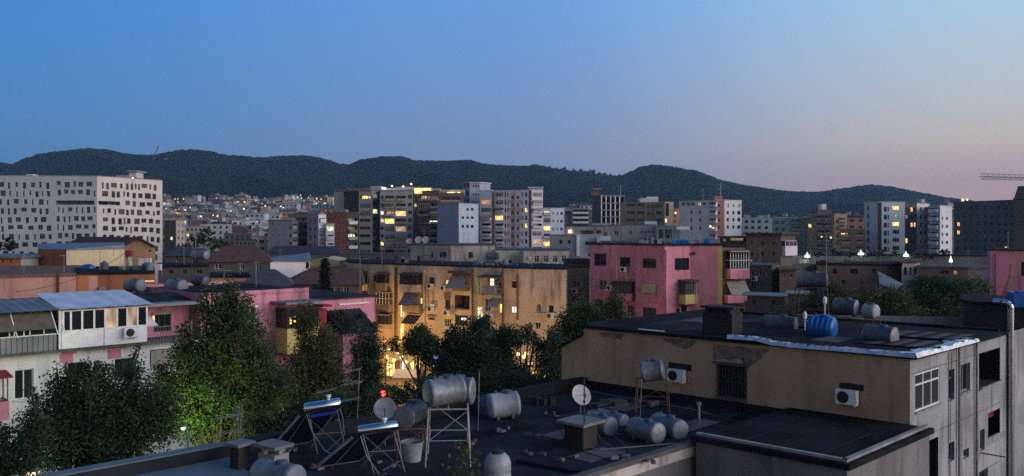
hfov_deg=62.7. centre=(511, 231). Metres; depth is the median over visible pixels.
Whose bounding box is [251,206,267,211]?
house
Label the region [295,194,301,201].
house
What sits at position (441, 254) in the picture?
window
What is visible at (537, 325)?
window
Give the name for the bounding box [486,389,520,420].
water tank
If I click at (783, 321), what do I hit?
water tank
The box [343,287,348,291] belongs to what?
window
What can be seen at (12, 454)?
broadleaf tree
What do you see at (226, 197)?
house
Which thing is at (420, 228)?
window
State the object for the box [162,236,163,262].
house
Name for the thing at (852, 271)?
window
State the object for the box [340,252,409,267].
apartment block
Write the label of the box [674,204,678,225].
house
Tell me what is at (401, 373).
stall canopy
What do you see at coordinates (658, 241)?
roof fixture
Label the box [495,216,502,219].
window
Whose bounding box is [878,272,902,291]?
sheet roof
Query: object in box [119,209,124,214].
window
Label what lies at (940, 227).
apartment block
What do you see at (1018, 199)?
tower
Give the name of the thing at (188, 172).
hills
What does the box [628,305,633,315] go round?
window
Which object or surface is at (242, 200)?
house
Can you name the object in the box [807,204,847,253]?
apartment block
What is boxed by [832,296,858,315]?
water tank
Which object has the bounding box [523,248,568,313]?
apartment block
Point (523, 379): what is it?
hedge
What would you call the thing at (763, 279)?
apartment block
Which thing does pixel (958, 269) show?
house
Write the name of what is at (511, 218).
apartment block
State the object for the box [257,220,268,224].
house
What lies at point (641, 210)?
apartment block
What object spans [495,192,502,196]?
window
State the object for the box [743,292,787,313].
shed
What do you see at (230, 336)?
broadleaf tree
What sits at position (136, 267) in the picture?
roof fixture
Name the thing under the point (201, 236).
broadleaf tree
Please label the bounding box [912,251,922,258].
roof plant
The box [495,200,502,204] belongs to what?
window
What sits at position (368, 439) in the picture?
solar heater
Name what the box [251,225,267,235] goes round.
house
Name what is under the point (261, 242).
house
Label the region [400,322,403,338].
window
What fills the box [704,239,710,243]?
water tank
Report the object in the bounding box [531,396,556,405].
debris
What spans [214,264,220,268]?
window
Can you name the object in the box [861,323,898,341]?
water tank
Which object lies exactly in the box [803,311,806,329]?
post
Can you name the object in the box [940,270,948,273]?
window
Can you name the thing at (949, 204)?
house
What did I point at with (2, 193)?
window
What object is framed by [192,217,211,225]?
house
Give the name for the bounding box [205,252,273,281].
house
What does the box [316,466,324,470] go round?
loose brick
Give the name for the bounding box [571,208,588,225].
apartment block
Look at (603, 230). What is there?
apartment block
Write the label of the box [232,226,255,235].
house
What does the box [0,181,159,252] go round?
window
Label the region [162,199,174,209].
house
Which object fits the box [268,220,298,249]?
apartment block
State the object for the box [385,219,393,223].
window
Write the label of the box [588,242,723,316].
apartment block
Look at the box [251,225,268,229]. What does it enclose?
house
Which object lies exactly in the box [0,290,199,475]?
apartment block
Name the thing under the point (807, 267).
house
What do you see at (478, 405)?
roof pipe
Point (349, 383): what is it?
tv antenna
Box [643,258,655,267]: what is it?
window
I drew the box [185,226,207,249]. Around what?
apartment block
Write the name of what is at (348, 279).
house
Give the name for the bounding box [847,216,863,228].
house
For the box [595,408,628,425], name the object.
water tank
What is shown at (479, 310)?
window
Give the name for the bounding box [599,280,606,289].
window
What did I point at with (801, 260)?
window
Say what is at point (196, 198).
house
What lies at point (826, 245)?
antenna mast
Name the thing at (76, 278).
cable
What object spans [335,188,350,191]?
house
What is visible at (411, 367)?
window
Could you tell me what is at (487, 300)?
window
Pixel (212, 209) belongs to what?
house
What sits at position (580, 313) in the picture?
poplar tree
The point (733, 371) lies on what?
window
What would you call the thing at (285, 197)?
house
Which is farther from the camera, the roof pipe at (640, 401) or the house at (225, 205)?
the house at (225, 205)
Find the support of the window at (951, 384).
in the apartment block at (924, 396)
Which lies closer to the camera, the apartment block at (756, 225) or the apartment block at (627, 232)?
the apartment block at (627, 232)
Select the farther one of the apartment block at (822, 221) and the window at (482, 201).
the window at (482, 201)
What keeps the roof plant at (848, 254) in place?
on the apartment block at (971, 259)
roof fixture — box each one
[100,261,107,268]
[119,266,129,269]
[131,265,142,269]
[145,263,153,269]
[401,258,409,262]
[648,237,654,243]
[654,239,662,243]
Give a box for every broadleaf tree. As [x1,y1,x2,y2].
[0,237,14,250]
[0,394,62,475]
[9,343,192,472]
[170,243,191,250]
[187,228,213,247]
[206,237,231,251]
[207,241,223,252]
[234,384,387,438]
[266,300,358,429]
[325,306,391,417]
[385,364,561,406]
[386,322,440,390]
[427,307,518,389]
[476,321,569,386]
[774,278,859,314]
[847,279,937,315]
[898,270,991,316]
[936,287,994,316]
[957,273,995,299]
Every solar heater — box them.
[278,394,344,454]
[316,417,404,474]
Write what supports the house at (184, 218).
on the hills
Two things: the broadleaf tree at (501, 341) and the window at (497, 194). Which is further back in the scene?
the window at (497, 194)
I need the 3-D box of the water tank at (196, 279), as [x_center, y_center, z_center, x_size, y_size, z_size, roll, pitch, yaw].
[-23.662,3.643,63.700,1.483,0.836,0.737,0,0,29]
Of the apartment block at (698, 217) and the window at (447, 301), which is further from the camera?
the apartment block at (698, 217)
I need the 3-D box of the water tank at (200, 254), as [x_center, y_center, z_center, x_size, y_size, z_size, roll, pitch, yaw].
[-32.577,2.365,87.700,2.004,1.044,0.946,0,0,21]
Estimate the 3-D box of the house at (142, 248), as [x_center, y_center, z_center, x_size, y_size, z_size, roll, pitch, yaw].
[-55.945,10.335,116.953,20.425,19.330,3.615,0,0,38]
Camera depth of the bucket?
28.37 m
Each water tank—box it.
[81,264,95,268]
[123,278,145,292]
[164,278,187,288]
[190,250,209,259]
[190,274,209,285]
[248,457,305,475]
[393,399,426,428]
[422,374,466,406]
[438,374,475,404]
[477,394,488,415]
[486,252,499,258]
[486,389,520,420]
[585,410,617,435]
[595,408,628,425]
[626,416,665,443]
[640,358,664,381]
[650,411,687,438]
[671,240,682,243]
[679,239,689,243]
[689,240,699,243]
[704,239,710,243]
[762,313,798,329]
[796,270,827,286]
[807,313,837,335]
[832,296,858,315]
[861,302,879,319]
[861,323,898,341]
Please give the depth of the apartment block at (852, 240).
250.00 m
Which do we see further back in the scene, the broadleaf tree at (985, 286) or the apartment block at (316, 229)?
the apartment block at (316, 229)
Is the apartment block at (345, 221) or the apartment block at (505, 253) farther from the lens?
the apartment block at (345, 221)
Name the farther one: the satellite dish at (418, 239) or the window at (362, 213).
the window at (362, 213)
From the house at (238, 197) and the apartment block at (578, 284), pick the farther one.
the house at (238, 197)
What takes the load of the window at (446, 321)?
in the apartment block at (437, 295)
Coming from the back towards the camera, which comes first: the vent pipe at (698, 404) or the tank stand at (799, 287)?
the tank stand at (799, 287)
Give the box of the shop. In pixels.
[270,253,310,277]
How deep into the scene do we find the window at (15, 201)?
301.41 m
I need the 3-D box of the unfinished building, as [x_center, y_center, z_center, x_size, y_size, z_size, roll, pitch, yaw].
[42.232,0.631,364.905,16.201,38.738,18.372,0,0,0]
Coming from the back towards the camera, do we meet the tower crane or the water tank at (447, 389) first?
the tower crane
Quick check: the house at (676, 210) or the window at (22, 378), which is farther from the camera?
the house at (676, 210)
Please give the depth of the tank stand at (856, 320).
40.60 m
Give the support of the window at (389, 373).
in the apartment block at (437, 295)
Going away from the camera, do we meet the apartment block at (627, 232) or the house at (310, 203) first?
the apartment block at (627, 232)
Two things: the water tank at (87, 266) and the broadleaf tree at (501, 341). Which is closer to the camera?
the broadleaf tree at (501, 341)
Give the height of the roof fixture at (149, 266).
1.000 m
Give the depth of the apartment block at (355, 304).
60.59 m
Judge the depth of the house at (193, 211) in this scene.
674.64 m
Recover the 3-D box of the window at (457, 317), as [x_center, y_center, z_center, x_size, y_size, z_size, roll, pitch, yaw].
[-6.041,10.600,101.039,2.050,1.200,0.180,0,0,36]
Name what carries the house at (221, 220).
on the hills
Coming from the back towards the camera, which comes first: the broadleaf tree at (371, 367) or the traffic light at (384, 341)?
the traffic light at (384, 341)
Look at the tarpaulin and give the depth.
42.61 m
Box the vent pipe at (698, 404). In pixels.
[696,402,700,424]
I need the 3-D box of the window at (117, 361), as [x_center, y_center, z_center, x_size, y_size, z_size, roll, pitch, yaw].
[-23.440,8.150,50.503,0.900,1.100,0.180,0,0,-44]
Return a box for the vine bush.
[441,438,489,475]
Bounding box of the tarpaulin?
[1006,291,1023,306]
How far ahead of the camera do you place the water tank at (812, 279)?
40.73 m
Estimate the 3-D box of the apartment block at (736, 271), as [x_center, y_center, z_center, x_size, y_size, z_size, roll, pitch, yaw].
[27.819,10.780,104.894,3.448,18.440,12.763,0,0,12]
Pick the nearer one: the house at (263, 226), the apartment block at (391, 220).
the apartment block at (391, 220)
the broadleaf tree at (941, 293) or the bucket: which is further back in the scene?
the broadleaf tree at (941, 293)
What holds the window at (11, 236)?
in the apartment block at (35, 210)
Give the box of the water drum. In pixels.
[484,449,510,475]
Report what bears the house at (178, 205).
on the hills
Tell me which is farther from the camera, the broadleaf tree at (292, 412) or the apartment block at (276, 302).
the apartment block at (276, 302)
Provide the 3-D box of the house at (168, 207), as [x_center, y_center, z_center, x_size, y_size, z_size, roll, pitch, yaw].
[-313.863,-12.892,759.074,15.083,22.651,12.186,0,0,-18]
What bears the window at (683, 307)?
in the apartment block at (653, 279)
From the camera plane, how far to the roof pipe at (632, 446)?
30.37 m
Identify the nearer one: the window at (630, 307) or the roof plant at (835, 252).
the window at (630, 307)
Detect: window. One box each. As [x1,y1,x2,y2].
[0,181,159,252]
[0,191,5,195]
[7,217,11,222]
[8,234,13,239]
[13,199,18,203]
[13,368,33,401]
[15,217,20,221]
[22,242,27,246]
[38,199,43,204]
[39,234,44,238]
[40,217,45,221]
[46,225,50,230]
[64,182,69,187]
[67,225,72,229]
[67,362,82,381]
[89,276,97,290]
[102,191,107,196]
[115,358,129,375]
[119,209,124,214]
[134,219,139,223]
[141,227,146,231]
[145,193,150,198]
[154,314,170,331]
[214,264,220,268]
[327,226,333,230]
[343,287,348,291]
[360,203,369,207]
[360,211,369,215]
[360,250,369,252]
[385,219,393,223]
[385,226,393,230]
[385,234,393,238]
[386,358,393,376]
[396,211,405,215]
[396,226,405,230]
[400,305,403,317]
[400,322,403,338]
[400,361,406,368]
[410,359,419,368]
[418,203,429,207]
[418,226,429,230]
[429,277,433,283]
[439,252,445,257]
[444,318,450,326]
[445,299,449,308]
[455,315,467,325]
[468,252,472,257]
[477,306,482,318]
[481,200,490,203]
[481,208,490,211]
[485,298,489,310]
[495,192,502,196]
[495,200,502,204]
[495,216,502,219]
[511,306,515,312]
[532,192,541,196]
[532,231,541,235]
[532,239,541,243]
[534,256,538,261]
[535,323,540,328]
[536,304,540,310]
[544,218,549,222]
[549,305,553,311]
[573,281,580,287]
[594,253,605,265]
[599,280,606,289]
[620,257,629,266]
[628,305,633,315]
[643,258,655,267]
[643,307,655,315]
[675,258,688,269]
[681,305,686,311]
[717,365,746,399]
[800,259,809,262]
[850,269,857,273]
[914,367,942,413]
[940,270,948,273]
[948,441,953,462]
[949,369,953,400]
[961,362,972,395]
[963,448,968,459]
[979,467,987,475]
[980,428,984,450]
[1021,262,1023,275]
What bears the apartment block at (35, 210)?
on the ground
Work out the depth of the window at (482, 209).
321.08 m
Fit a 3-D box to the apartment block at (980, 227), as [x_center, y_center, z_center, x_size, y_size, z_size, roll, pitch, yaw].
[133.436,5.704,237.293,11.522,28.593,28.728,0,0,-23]
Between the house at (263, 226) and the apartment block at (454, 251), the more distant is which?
the house at (263, 226)
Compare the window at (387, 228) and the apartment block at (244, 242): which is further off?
the window at (387, 228)
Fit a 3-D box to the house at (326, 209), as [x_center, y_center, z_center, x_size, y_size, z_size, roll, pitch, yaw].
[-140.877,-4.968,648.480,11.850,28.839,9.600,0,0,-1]
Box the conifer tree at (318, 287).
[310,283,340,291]
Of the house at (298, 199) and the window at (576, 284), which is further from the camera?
the house at (298, 199)
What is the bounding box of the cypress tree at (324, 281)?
[318,256,333,289]
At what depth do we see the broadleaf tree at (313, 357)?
52.49 m
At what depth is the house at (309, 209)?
716.86 m
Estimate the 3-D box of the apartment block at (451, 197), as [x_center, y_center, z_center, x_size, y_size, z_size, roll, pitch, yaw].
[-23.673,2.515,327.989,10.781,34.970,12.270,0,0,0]
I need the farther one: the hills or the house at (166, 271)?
the hills
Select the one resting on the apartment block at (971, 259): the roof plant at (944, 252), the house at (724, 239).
the roof plant at (944, 252)
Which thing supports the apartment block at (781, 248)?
on the ground
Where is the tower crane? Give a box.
[979,173,1023,180]
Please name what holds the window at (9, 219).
in the apartment block at (35, 210)
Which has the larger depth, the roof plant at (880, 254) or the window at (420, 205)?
the window at (420, 205)
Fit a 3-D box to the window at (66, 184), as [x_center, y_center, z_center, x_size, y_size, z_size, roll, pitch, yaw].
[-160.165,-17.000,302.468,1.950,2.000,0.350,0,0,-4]
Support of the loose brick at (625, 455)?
on the apartment block at (924, 396)
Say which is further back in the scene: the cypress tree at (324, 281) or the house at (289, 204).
the house at (289, 204)
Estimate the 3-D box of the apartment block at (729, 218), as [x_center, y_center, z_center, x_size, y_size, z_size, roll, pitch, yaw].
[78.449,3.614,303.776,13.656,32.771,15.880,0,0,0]
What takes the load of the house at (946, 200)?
on the hills
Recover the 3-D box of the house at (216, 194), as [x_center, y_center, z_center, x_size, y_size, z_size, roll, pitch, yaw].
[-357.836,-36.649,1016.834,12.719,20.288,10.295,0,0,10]
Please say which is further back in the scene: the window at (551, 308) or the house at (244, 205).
the house at (244, 205)
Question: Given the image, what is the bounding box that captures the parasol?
[147,316,157,326]
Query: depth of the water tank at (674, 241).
102.50 m
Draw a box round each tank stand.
[191,260,206,276]
[394,420,427,461]
[424,403,470,467]
[634,378,669,416]
[793,286,828,322]
[830,314,880,324]
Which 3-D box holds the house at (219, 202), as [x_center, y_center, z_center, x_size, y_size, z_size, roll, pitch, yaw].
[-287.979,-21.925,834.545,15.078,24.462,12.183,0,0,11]
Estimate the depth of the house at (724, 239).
136.00 m
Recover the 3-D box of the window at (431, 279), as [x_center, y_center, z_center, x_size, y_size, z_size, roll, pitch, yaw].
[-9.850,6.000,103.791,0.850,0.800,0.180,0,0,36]
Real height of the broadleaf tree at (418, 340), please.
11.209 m
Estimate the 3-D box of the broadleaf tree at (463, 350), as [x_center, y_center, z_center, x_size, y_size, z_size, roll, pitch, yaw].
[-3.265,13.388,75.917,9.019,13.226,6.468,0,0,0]
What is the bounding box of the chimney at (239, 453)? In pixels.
[224,438,255,469]
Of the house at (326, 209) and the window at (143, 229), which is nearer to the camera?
the window at (143, 229)
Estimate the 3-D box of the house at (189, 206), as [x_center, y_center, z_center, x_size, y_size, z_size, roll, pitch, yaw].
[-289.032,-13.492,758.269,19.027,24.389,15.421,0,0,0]
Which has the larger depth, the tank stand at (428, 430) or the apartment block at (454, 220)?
the apartment block at (454, 220)
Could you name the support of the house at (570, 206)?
on the hills
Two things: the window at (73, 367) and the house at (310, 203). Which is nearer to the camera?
the window at (73, 367)
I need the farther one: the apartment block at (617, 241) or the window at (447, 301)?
the apartment block at (617, 241)
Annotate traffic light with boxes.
[379,388,386,397]
[383,338,387,386]
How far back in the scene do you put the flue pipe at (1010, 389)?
40.19 m
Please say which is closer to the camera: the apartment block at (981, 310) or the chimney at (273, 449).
the chimney at (273, 449)
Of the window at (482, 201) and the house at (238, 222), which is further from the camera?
the house at (238, 222)
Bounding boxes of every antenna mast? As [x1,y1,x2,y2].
[583,375,585,450]
[717,183,723,196]
[824,234,828,271]
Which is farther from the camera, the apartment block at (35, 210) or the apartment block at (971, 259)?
the apartment block at (35, 210)
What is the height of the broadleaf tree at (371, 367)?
14.717 m
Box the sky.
[0,0,1023,200]
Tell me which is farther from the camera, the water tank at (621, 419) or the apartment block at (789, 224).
the apartment block at (789, 224)
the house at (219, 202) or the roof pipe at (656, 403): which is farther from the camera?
the house at (219, 202)
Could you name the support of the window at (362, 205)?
in the apartment block at (391, 220)
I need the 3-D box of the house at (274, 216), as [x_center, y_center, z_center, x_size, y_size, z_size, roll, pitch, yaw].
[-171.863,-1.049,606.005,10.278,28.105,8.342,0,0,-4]
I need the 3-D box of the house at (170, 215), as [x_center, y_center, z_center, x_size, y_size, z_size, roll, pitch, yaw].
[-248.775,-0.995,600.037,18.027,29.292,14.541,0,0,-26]
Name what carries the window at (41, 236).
in the apartment block at (35, 210)
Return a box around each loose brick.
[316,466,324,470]
[610,455,618,459]
[622,454,629,457]
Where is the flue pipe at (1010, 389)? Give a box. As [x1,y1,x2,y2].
[992,299,1014,475]
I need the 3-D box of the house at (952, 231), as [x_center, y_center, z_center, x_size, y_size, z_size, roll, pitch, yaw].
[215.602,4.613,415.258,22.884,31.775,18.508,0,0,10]
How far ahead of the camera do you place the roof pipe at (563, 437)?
31.80 m
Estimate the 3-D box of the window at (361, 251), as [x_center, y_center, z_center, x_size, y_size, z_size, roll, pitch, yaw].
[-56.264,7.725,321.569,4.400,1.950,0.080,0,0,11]
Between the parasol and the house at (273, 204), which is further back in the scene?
the house at (273, 204)
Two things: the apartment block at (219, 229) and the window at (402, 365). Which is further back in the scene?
the apartment block at (219, 229)
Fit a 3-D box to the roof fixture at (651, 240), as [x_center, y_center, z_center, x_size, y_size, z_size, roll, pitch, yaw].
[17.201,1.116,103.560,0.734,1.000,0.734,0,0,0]
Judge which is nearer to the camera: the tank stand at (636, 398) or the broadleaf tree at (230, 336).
the tank stand at (636, 398)
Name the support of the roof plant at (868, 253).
on the apartment block at (971, 259)
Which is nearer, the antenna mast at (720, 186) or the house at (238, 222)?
the antenna mast at (720, 186)
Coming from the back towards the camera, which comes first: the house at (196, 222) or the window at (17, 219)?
the house at (196, 222)
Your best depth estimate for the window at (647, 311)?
98.81 m
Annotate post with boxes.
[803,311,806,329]
[823,296,826,313]
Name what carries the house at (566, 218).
on the hills
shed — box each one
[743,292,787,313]
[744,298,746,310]
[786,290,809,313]
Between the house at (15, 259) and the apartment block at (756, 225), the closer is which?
the house at (15, 259)
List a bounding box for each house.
[0,253,41,265]
[38,242,124,265]
[69,237,155,283]
[138,258,208,283]
[162,194,170,201]
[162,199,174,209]
[162,205,173,212]
[162,210,177,218]
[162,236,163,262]
[163,216,187,225]
[164,248,210,262]
[169,210,190,215]
[173,195,192,203]
[175,202,192,209]
[177,208,197,214]
[179,204,199,209]
[187,215,217,225]
[192,194,201,201]
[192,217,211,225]
[196,202,214,208]
[196,211,225,220]
[197,207,220,212]
[203,204,221,209]
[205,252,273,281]
[208,197,220,204]
[209,193,222,197]
[210,272,250,281]
[212,198,231,204]
[212,209,239,215]
[212,218,228,222]
[215,196,230,199]
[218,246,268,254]
[219,202,233,207]
[224,199,236,203]
[224,215,249,219]
[228,218,256,224]
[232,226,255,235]
[233,198,250,204]
[234,196,246,199]
[234,220,251,228]
[235,203,253,210]
[237,210,254,216]
[244,210,268,223]
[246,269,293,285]
[247,196,258,201]
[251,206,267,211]
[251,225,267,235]
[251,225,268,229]
[251,236,266,251]
[257,201,278,208]
[257,209,282,219]
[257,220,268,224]
[263,230,268,251]
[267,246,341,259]
[269,211,281,219]
[275,195,288,199]
[276,201,300,209]
[279,207,306,211]
[280,217,294,219]
[281,197,294,202]
[281,209,301,216]
[288,212,313,216]
[291,268,364,293]
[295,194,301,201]
[302,207,316,210]
[304,201,315,206]
[308,202,330,210]
[308,256,348,268]
[309,196,320,200]
[317,195,333,201]
[319,200,333,204]
[320,207,333,211]
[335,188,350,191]
[559,204,578,208]
[564,210,570,233]
[568,211,591,225]
[580,204,591,209]
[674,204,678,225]
[717,236,745,304]
[777,213,796,216]
[778,266,797,312]
[793,263,816,301]
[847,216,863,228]
[901,259,921,294]
[919,264,986,293]
[937,199,961,204]
[941,203,953,208]
[952,209,953,253]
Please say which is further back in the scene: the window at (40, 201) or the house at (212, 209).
the house at (212, 209)
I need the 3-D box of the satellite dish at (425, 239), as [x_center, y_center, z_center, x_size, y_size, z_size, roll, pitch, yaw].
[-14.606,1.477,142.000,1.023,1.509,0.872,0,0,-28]
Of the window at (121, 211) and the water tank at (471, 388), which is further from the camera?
the window at (121, 211)
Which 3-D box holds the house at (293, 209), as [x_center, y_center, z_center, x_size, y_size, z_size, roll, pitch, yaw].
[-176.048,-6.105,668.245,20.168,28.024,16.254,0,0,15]
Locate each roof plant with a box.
[809,250,822,256]
[830,248,845,255]
[846,252,856,257]
[863,250,875,257]
[876,249,885,256]
[890,249,900,256]
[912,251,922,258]
[923,252,936,263]
[938,250,949,255]
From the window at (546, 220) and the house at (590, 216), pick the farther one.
the house at (590, 216)
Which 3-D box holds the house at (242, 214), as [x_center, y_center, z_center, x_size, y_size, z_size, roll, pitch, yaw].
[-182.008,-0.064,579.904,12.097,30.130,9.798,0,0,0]
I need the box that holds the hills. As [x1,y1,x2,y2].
[0,148,972,217]
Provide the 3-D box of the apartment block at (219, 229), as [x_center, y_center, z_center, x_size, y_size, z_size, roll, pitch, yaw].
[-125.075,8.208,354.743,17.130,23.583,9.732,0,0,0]
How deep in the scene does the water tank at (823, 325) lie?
37.93 m
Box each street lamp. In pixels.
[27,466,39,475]
[180,422,188,447]
[396,351,407,396]
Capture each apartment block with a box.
[0,170,162,283]
[0,265,81,268]
[0,268,76,298]
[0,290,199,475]
[33,304,1023,475]
[75,266,154,292]
[135,281,326,438]
[163,220,184,262]
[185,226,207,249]
[200,223,231,251]
[224,233,251,245]
[234,239,255,245]
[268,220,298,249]
[295,213,307,245]
[307,214,325,245]
[309,289,378,419]
[324,209,357,252]
[326,223,334,245]
[334,186,464,252]
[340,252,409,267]
[346,258,567,392]
[409,243,495,261]
[437,203,478,242]
[439,193,463,203]
[480,187,543,262]
[495,248,523,262]
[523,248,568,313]
[543,208,564,247]
[549,234,609,258]
[564,225,611,240]
[564,258,589,313]
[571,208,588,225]
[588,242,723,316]
[590,221,656,241]
[599,241,636,241]
[620,197,673,225]
[656,225,689,242]
[679,200,716,242]
[711,196,741,242]
[722,244,750,310]
[729,233,799,292]
[742,218,771,235]
[747,262,779,292]
[772,217,806,253]
[795,254,986,264]
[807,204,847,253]
[816,260,901,308]
[840,229,864,253]
[864,202,904,253]
[905,199,929,253]
[928,205,952,253]
[953,200,1013,253]
[959,293,1023,330]
[977,247,1023,295]
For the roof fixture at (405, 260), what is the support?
on the apartment block at (437, 295)
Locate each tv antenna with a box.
[214,402,243,437]
[314,369,361,417]
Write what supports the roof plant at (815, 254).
on the apartment block at (971, 259)
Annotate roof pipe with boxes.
[478,372,479,428]
[524,423,606,458]
[589,443,675,449]
[592,391,711,414]
[640,379,641,417]
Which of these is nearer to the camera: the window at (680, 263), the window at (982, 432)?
the window at (982, 432)
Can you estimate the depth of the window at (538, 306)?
95.07 m
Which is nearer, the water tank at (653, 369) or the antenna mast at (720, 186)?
the water tank at (653, 369)
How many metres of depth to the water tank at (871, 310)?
40.54 m
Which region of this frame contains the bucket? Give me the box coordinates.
[400,438,423,462]
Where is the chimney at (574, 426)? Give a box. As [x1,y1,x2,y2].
[556,414,604,449]
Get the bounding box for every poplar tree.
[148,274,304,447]
[544,287,631,380]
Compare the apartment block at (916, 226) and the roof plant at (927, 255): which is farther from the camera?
the apartment block at (916, 226)
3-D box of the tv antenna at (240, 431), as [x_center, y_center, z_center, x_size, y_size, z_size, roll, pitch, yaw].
[-10.314,6.986,30.646,1.117,1.628,0.641,0,0,-19]
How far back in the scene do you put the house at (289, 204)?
729.11 m
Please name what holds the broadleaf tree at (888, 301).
on the ground
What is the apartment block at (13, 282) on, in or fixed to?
on the ground
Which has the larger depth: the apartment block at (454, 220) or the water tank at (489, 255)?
the apartment block at (454, 220)
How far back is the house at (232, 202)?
820.11 m
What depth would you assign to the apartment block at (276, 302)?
57.15 m
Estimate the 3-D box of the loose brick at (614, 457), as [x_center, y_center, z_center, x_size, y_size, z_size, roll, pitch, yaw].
[3.502,7.710,28.713,0.270,0.113,0.132,0,0,-19]
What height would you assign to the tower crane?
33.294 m
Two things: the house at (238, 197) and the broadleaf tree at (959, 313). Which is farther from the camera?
the house at (238, 197)
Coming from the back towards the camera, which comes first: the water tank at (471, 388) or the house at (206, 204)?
the house at (206, 204)
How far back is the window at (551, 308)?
94.40 m
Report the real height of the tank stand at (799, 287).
2.012 m
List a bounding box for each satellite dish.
[374,397,395,445]
[415,236,421,243]
[422,236,428,242]
[572,385,590,414]
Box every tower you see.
[461,182,491,242]
[1013,186,1023,247]
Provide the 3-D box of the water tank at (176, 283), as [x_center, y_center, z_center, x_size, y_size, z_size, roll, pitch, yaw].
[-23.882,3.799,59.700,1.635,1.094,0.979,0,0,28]
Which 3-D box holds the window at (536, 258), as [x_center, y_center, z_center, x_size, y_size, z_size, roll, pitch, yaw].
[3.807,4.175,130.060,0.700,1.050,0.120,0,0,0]
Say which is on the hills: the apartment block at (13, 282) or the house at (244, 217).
the house at (244, 217)
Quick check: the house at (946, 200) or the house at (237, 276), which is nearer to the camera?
the house at (237, 276)
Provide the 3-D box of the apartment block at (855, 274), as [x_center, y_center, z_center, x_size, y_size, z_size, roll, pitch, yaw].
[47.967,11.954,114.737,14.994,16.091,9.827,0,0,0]
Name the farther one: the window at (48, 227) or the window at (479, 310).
the window at (48, 227)
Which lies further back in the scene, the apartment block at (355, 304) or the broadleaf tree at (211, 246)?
the broadleaf tree at (211, 246)
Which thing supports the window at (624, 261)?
in the apartment block at (653, 279)
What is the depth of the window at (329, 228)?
256.05 m
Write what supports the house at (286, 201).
on the hills
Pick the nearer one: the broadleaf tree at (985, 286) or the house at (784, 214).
the broadleaf tree at (985, 286)
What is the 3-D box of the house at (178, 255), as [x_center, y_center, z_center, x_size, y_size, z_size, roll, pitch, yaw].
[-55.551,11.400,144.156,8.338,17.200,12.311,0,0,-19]
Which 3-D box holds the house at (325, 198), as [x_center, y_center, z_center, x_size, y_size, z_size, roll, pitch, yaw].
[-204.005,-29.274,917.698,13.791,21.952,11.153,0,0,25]
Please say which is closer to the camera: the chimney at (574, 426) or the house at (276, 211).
the chimney at (574, 426)
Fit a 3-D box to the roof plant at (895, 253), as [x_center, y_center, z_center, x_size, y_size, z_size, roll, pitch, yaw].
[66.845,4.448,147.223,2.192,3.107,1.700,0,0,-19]
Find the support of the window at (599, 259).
in the apartment block at (653, 279)
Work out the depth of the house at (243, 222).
460.66 m
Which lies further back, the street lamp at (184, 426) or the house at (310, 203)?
the house at (310, 203)
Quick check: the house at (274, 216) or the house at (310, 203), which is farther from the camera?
the house at (310, 203)
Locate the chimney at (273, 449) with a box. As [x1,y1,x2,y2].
[253,438,293,462]
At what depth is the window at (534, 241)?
319.01 m
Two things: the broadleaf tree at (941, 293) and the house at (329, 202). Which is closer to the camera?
the broadleaf tree at (941, 293)
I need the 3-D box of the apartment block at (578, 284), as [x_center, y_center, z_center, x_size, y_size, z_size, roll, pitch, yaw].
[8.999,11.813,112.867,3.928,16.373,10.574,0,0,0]
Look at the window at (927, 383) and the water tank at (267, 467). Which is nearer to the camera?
the water tank at (267, 467)
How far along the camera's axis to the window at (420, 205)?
322.85 m
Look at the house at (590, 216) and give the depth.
599.68 m
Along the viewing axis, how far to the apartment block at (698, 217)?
296.06 m
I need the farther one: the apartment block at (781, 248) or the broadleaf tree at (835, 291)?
the apartment block at (781, 248)
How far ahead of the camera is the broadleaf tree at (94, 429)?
36.51 m
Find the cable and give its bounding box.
[18,240,139,291]
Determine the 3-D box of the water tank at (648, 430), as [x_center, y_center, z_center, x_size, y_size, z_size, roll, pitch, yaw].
[5.002,7.396,31.450,0.786,0.883,1.520,0,0,-34]
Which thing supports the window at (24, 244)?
in the apartment block at (35, 210)
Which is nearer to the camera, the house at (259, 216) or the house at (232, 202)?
the house at (259, 216)
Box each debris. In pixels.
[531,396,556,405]
[588,397,658,407]
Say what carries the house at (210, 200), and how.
on the hills
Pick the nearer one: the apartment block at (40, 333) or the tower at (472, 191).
the apartment block at (40, 333)
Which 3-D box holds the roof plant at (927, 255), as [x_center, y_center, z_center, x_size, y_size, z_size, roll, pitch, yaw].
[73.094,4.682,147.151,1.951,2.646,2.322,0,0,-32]
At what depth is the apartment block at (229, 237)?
300.00 m
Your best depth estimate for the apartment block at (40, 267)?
85.93 m
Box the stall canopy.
[392,369,416,385]
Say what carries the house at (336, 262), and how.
on the ground
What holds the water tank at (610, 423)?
on the apartment block at (924, 396)
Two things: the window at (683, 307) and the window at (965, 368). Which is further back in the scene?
the window at (683, 307)
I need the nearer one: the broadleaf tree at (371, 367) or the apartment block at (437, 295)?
the broadleaf tree at (371, 367)
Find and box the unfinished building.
[590,188,624,223]
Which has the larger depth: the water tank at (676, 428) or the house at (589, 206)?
the house at (589, 206)
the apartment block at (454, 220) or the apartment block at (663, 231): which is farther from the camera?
the apartment block at (454, 220)

